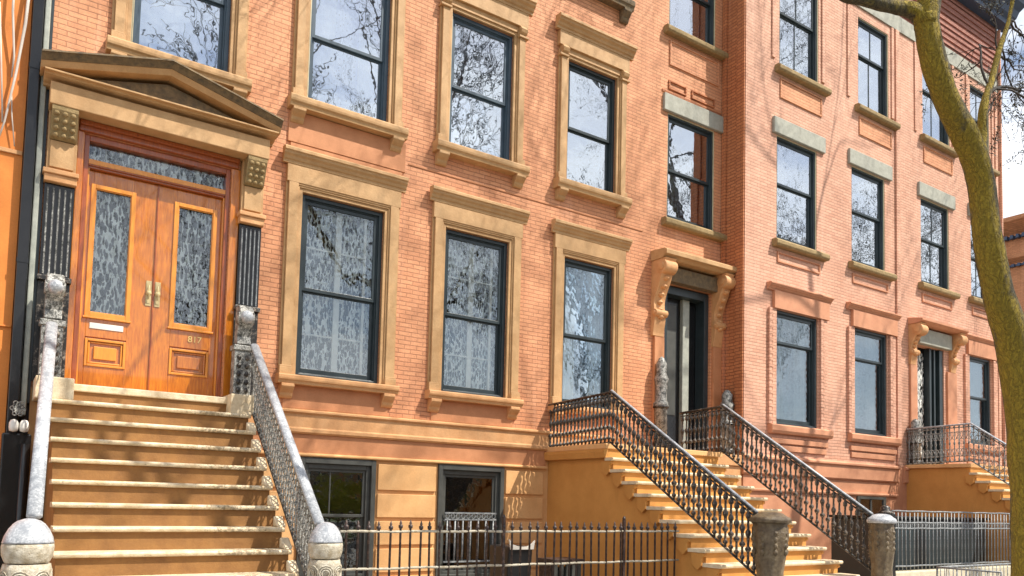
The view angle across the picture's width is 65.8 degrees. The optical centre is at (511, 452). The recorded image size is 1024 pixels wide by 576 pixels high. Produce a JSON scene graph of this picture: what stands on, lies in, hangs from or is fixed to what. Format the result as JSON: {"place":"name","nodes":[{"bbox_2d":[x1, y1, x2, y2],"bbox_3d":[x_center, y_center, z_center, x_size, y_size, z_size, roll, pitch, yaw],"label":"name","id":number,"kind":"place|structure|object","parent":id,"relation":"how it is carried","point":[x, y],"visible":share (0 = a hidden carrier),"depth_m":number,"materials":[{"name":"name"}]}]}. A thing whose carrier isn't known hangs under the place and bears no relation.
{"place":"outdoors","nodes":[
{"label":"outdoors","id":0,"kind":"place"},
{"bbox_2d":[0,400,30,568],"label":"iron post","id":1,"kind":"object","parent":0,"point":[15,449],"visible":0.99,"depth_m":8.68,"materials":[{"name":"black metal"}]},
{"bbox_2d":[38,273,65,376],"bbox_3d":[-5.223,-1.442,8.992,0.260,1.188,0.373,4,-4,-34],"label":"newel post","id":2,"kind":"object","parent":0,"point":[55,289],"depth_m":8.98,"materials":[{"name":"grey stone"}]},
{"bbox_2d":[230,305,254,394],"bbox_3d":[-3.460,-1.313,10.200,0.260,1.168,0.373,4,-4,-34],"label":"newel post","id":3,"kind":"object","parent":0,"point":[241,361],"depth_m":10.18,"materials":[{"name":"silver metal"}]},
{"bbox_2d":[490,539,534,575],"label":"wheelie bin","id":4,"kind":"object","parent":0,"point":[524,559],"visible":0.76,"depth_m":10.66,"materials":[{"name":"black plastic"}]},
{"bbox_2d":[829,515,989,575],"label":"bin store","id":5,"kind":"structure","parent":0,"point":[850,565],"depth_m":14.98,"materials":[{"name":"grey paint"}]},
{"bbox_2d":[900,0,1023,515],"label":"brick house","id":6,"kind":"structure","parent":0,"point":[950,374],"depth_m":19.74,"materials":[{"name":"orange brick"}]},
{"bbox_2d":[917,348,943,463],"bbox_3d":[10.053,-1.074,19.209,1.160,2.910,0.220,4,-4,-34],"label":"door","id":7,"kind":"structure","parent":6,"relation":"in","point":[929,362],"depth_m":19.28,"materials":[{"name":"black paint"}]},
{"bbox_2d":[917,181,960,310],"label":"window","id":8,"kind":"structure","parent":6,"relation":"in","point":[934,217],"depth_m":19.61,"materials":[{"name":"blue paint"}]},
{"bbox_2d":[920,74,957,175],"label":"window","id":9,"kind":"structure","parent":6,"relation":"in","point":[934,134],"depth_m":19.77,"materials":[{"name":"blue paint"}]},
{"bbox_2d":[967,203,986,318],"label":"window","id":10,"kind":"structure","parent":6,"relation":"in","point":[975,298],"depth_m":20.71,"materials":[{"name":"glass"}]},
{"bbox_2d":[963,333,1003,465],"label":"window","id":11,"kind":"structure","parent":6,"relation":"in","point":[976,370],"depth_m":20.59,"materials":[{"name":"blue paint"}]},
{"bbox_2d":[970,85,999,176],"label":"window","id":12,"kind":"structure","parent":6,"relation":"in","point":[974,113],"depth_m":21.07,"materials":[{"name":"glass"}]},
{"bbox_2d":[1001,8,1023,217],"label":"sky","id":13,"kind":"structure","parent":0,"point":[1013,178],"materials":[{"name":"white"}]},
{"label":"ground","id":14,"kind":"structure","parent":0,"visible":0},
{"bbox_2d":[544,443,859,575],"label":"stoop","id":15,"kind":"object","parent":14,"relation":"on","point":[602,484],"visible":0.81,"depth_m":11.89,"materials":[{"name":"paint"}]},
{"bbox_2d":[548,390,758,575],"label":"stair railing","id":16,"kind":"object","parent":15,"relation":"on","point":[642,454],"visible":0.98,"depth_m":11.16,"materials":[{"name":"black metal"}]},
{"bbox_2d":[653,357,668,447],"bbox_3d":[2.756,-0.906,14.626,0.308,1.750,0.300,4,-4,-34],"label":"door post","id":17,"kind":"object","parent":15,"relation":"on","point":[661,403],"depth_m":14.55,"materials":[{"name":"grey stone"}]},
{"bbox_2d":[718,390,735,454],"bbox_3d":[4.188,-0.587,15.409,0.336,1.280,0.328,4,-4,-34],"label":"door post","id":18,"kind":"object","parent":15,"relation":"on","point":[727,397],"depth_m":15.32,"materials":[{"name":"grey stone"}]},
{"bbox_2d":[679,404,872,570],"bbox_3d":[4.044,0.443,12.650,0.076,2.607,3.694,4,-4,-34],"label":"stair railing","id":19,"kind":"object","parent":15,"relation":"on","point":[851,500],"visible":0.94,"depth_m":12.38,"materials":[{"name":"black metal"}]},
{"bbox_2d":[1003,213,1023,311],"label":"corner building","id":20,"kind":"structure","parent":14,"relation":"on","point":[1013,231],"depth_m":37.21,"materials":[{"name":"orange brick"}]},
{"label":"pavement","id":21,"kind":"structure","parent":0,"visible":0},
{"bbox_2d":[307,522,342,575],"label":"newel post","id":22,"kind":"object","parent":21,"relation":"on","point":[325,546],"visible":1,"depth_m":7.75,"materials":[{"name":"grey stone"}]},
{"bbox_2d":[749,512,791,575],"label":"newel post","id":23,"kind":"object","parent":21,"relation":"on","point":[770,537],"visible":1,"depth_m":9.48,"materials":[{"name":"grey stone"}]},
{"bbox_2d":[866,514,896,575],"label":"newel post","id":24,"kind":"object","parent":21,"relation":"on","point":[882,543],"visible":1,"depth_m":10.86,"materials":[{"name":"grey stone"}]},
{"bbox_2d":[876,505,895,575],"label":"gate post","id":25,"kind":"object","parent":21,"relation":"on","point":[885,509],"visible":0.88,"depth_m":13.33,"materials":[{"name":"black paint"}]},
{"bbox_2d":[839,0,1023,575],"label":"street tree","id":26,"kind":"object","parent":21,"relation":"on","point":[967,135],"visible":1,"depth_m":8.70,"materials":[{"name":"brown plant"}]},
{"bbox_2d":[896,565,1010,575],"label":"kerb wall","id":27,"kind":"structure","parent":21,"relation":"on","point":[924,572],"depth_m":14.35,"materials":[{"name":"beige stone"}]},
{"bbox_2d":[891,510,1010,570],"bbox_3d":[8.448,1.630,14.803,4.772,1.046,0.034,4,-4,-34],"label":"iron fence","id":28,"kind":"object","parent":27,"relation":"on","point":[966,525],"visible":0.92,"depth_m":14.56,"materials":[{"name":"grey metal"}]},
{"bbox_2d":[905,463,1010,565],"bbox_3d":[11.389,1.505,17.110,2.500,2.470,4.522,4,-4,-34],"label":"stoop","id":29,"kind":"object","parent":21,"relation":"on","point":[966,487],"visible":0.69,"depth_m":17.39,"materials":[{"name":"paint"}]},
{"bbox_2d":[908,419,922,464],"bbox_3d":[9.378,-0.244,18.390,0.308,1.080,0.300,4,-4,-34],"label":"door post","id":30,"kind":"object","parent":29,"relation":"on","point":[915,423],"depth_m":18.32,"materials":[{"name":"grey stone"}]},
{"bbox_2d":[906,423,1008,484],"bbox_3d":[10.290,0.643,16.695,0.067,2.634,4.065,4,-4,-34],"label":"stair railing","id":31,"kind":"object","parent":29,"relation":"on","point":[993,438],"visible":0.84,"depth_m":17.41,"materials":[{"name":"black metal"}]},
{"bbox_2d":[936,563,1010,575],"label":"tree guard","id":32,"kind":"object","parent":21,"relation":"on","point":[969,569],"visible":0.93,"depth_m":12.73,"materials":[{"name":"grey paint"}]},
{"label":"areaway","id":33,"kind":"structure","parent":0,"visible":0},
{"bbox_2d":[0,0,51,445],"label":"stucco house","id":34,"kind":"structure","parent":33,"relation":"on","point":[11,159],"depth_m":9.14,"materials":[{"name":"orange paint"}]},
{"bbox_2d":[0,0,29,145],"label":"bare vine","id":35,"kind":"object","parent":34,"relation":"attached to","point":[20,48],"visible":1,"depth_m":9.12,"materials":[{"name":"brown plant"}]},
{"bbox_2d":[0,518,54,575],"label":"newel post","id":36,"kind":"object","parent":33,"relation":"on","point":[27,547],"visible":1,"depth_m":6.36,"materials":[{"name":"grey stone"}]},
{"bbox_2d":[32,375,298,575],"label":"stoop","id":37,"kind":"object","parent":33,"relation":"on","point":[138,482],"visible":0.94,"depth_m":8.53,"materials":[{"name":"beige stone"}]},
{"bbox_2d":[26,321,57,519],"bbox_3d":[-4.585,-0.048,7.713,0.118,2.952,2.554,3,-4,-30],"label":"stair railing","id":38,"kind":"object","parent":37,"relation":"on","point":[35,501],"visible":0.8,"depth_m":7.44,"materials":[{"name":"grey stone"}]},
{"bbox_2d":[250,343,323,575],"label":"stair railing","id":39,"kind":"object","parent":37,"relation":"on","point":[270,421],"visible":0.91,"depth_m":8.95,"materials":[{"name":"grey stone"}]},
{"bbox_2d":[26,0,649,575],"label":"brick house","id":40,"kind":"structure","parent":33,"relation":"on","point":[412,234],"depth_m":11.82,"materials":[{"name":"brick"}]},
{"bbox_2d":[5,0,44,432],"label":"drain pipe","id":41,"kind":"object","parent":40,"relation":"attached to","point":[22,262],"visible":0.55,"depth_m":9.11,"materials":[{"name":"black metal"}]},
{"bbox_2d":[20,0,54,415],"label":"drain pipe","id":42,"kind":"object","parent":40,"relation":"attached to","point":[35,230],"visible":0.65,"depth_m":9.22,"materials":[{"name":"black metal"}]},
{"bbox_2d":[77,170,159,389],"bbox_3d":[-4.903,-2.116,9.853,0.815,2.675,0.153,4,-4,-34],"label":"door leaf","id":43,"kind":"structure","parent":40,"relation":"in","point":[115,350],"depth_m":9.88,"materials":[{"name":"orange wood"}]},
{"bbox_2d":[105,0,251,97],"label":"window","id":44,"kind":"structure","parent":40,"relation":"in","point":[194,34],"depth_m":10.47,"materials":[{"name":"clear glass"}]},
{"bbox_2d":[149,186,221,395],"bbox_3d":[-4.237,-2.072,10.299,0.801,2.675,0.151,4,-4,-34],"label":"door leaf","id":45,"kind":"structure","parent":40,"relation":"in","point":[182,359],"depth_m":10.26,"materials":[{"name":"orange wood"}]},
{"bbox_2d":[295,457,375,575],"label":"basement window","id":46,"kind":"structure","parent":40,"relation":"in","point":[367,468],"depth_m":11.42,"materials":[{"name":"grey paint"}]},
{"bbox_2d":[275,144,408,407],"bbox_3d":[-2.476,-2.438,11.404,1.870,3.491,0.418,4,-4,-34],"label":"window","id":47,"kind":"structure","parent":40,"relation":"in","point":[316,174],"depth_m":11.47,"materials":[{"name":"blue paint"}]},
{"bbox_2d":[287,0,408,152],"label":"window","id":48,"kind":"structure","parent":40,"relation":"in","point":[341,52],"depth_m":11.68,"materials":[{"name":"glass"}]},
{"bbox_2d":[435,464,504,575],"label":"basement window","id":49,"kind":"structure","parent":40,"relation":"in","point":[496,474],"depth_m":12.39,"materials":[{"name":"grey paint"}]},
{"bbox_2d":[424,185,529,419],"bbox_3d":[-0.603,-2.314,12.663,1.810,3.491,0.418,4,-4,-34],"label":"window","id":50,"kind":"structure","parent":40,"relation":"in","point":[451,209],"depth_m":12.74,"materials":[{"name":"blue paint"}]},
{"bbox_2d":[432,0,536,189],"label":"window","id":51,"kind":"structure","parent":40,"relation":"in","point":[473,111],"depth_m":12.94,"materials":[{"name":"glass"}]},
{"bbox_2d":[548,218,632,429],"bbox_3d":[1.282,-2.185,13.993,1.750,3.491,0.522,4,-4,-34],"label":"window","id":52,"kind":"structure","parent":40,"relation":"in","point":[581,291],"depth_m":14.01,"materials":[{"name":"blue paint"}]},
{"bbox_2d":[553,12,637,218],"bbox_3d":[1.389,-5.918,14.201,1.770,3.231,0.552,4,-4,-34],"label":"window","id":53,"kind":"structure","parent":40,"relation":"in","point":[586,104],"depth_m":14.20,"materials":[{"name":"blue paint"}]},
{"bbox_2d":[598,0,635,24],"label":"window","id":54,"kind":"structure","parent":40,"relation":"in","point":[625,8],"depth_m":14.53,"materials":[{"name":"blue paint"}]},
{"bbox_2d":[538,557,582,575],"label":"planter box","id":55,"kind":"object","parent":33,"relation":"on","point":[556,568],"visible":0.56,"depth_m":11.13,"materials":[{"name":"black metal"}]},
{"bbox_2d":[644,0,902,559],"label":"brick house","id":56,"kind":"structure","parent":33,"relation":"on","point":[774,272],"depth_m":16.20,"materials":[{"name":"brick"}]},
{"bbox_2d":[664,286,708,450],"bbox_3d":[3.283,-1.564,15.434,1.256,3.210,0.280,4,-4,-34],"label":"door","id":57,"kind":"structure","parent":56,"relation":"in","point":[686,323],"depth_m":15.57,"materials":[{"name":"black paint"}]},
{"bbox_2d":[661,92,726,242],"bbox_3d":[3.523,-5.560,15.676,1.730,2.595,0.492,4,-4,-34],"label":"window","id":58,"kind":"structure","parent":56,"relation":"in","point":[690,147],"depth_m":15.64,"materials":[{"name":"clear glass"}]},
{"bbox_2d":[664,0,728,86],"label":"window","id":59,"kind":"structure","parent":56,"relation":"in","point":[691,22],"depth_m":15.81,"materials":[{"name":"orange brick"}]},
{"bbox_2d":[772,115,829,273],"bbox_3d":[5.933,-5.306,16.591,1.750,2.990,0.492,4,-4,-34],"label":"window","id":60,"kind":"structure","parent":56,"relation":"in","point":[796,163],"depth_m":16.57,"materials":[{"name":"clear glass"}]},
{"bbox_2d":[767,281,834,454],"bbox_3d":[5.836,-1.674,16.378,2.070,3.371,0.501,4,-4,-34],"label":"window","id":61,"kind":"structure","parent":56,"relation":"in","point":[791,352],"depth_m":16.34,"materials":[{"name":"blue paint"}]},
{"bbox_2d":[775,0,831,116],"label":"window","id":62,"kind":"structure","parent":56,"relation":"in","point":[798,19],"depth_m":16.82,"materials":[{"name":"blue paint"}]},
{"bbox_2d":[857,496,885,514],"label":"basement window","id":63,"kind":"structure","parent":56,"relation":"in","point":[874,505],"depth_m":17.56,"materials":[{"name":"grey paint"}]},
{"bbox_2d":[848,148,896,292],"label":"window","id":64,"kind":"structure","parent":56,"relation":"in","point":[867,188],"depth_m":18.02,"materials":[{"name":"blue paint"}]},
{"bbox_2d":[846,302,901,460],"bbox_3d":[8.019,-1.540,17.846,2.000,3.391,0.502,4,-4,-34],"label":"window","id":65,"kind":"structure","parent":56,"relation":"in","point":[866,350],"depth_m":17.82,"materials":[{"name":"blue paint"}]},
{"bbox_2d":[854,17,900,149],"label":"window","id":66,"kind":"structure","parent":56,"relation":"in","point":[872,103],"depth_m":18.35,"materials":[{"name":"glass"}]},
{"bbox_3d":[0.210,1.950,9.229,4.840,0.060,0.140,4,-4,-34],"label":"kerb wall","id":67,"kind":"object","parent":33,"relation":"on","visible":0},
{"bbox_2d":[340,515,678,575],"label":"iron fence","id":68,"kind":"object","parent":67,"relation":"on","point":[503,531],"visible":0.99,"depth_m":9.18,"materials":[{"name":"black metal"}]}
]}

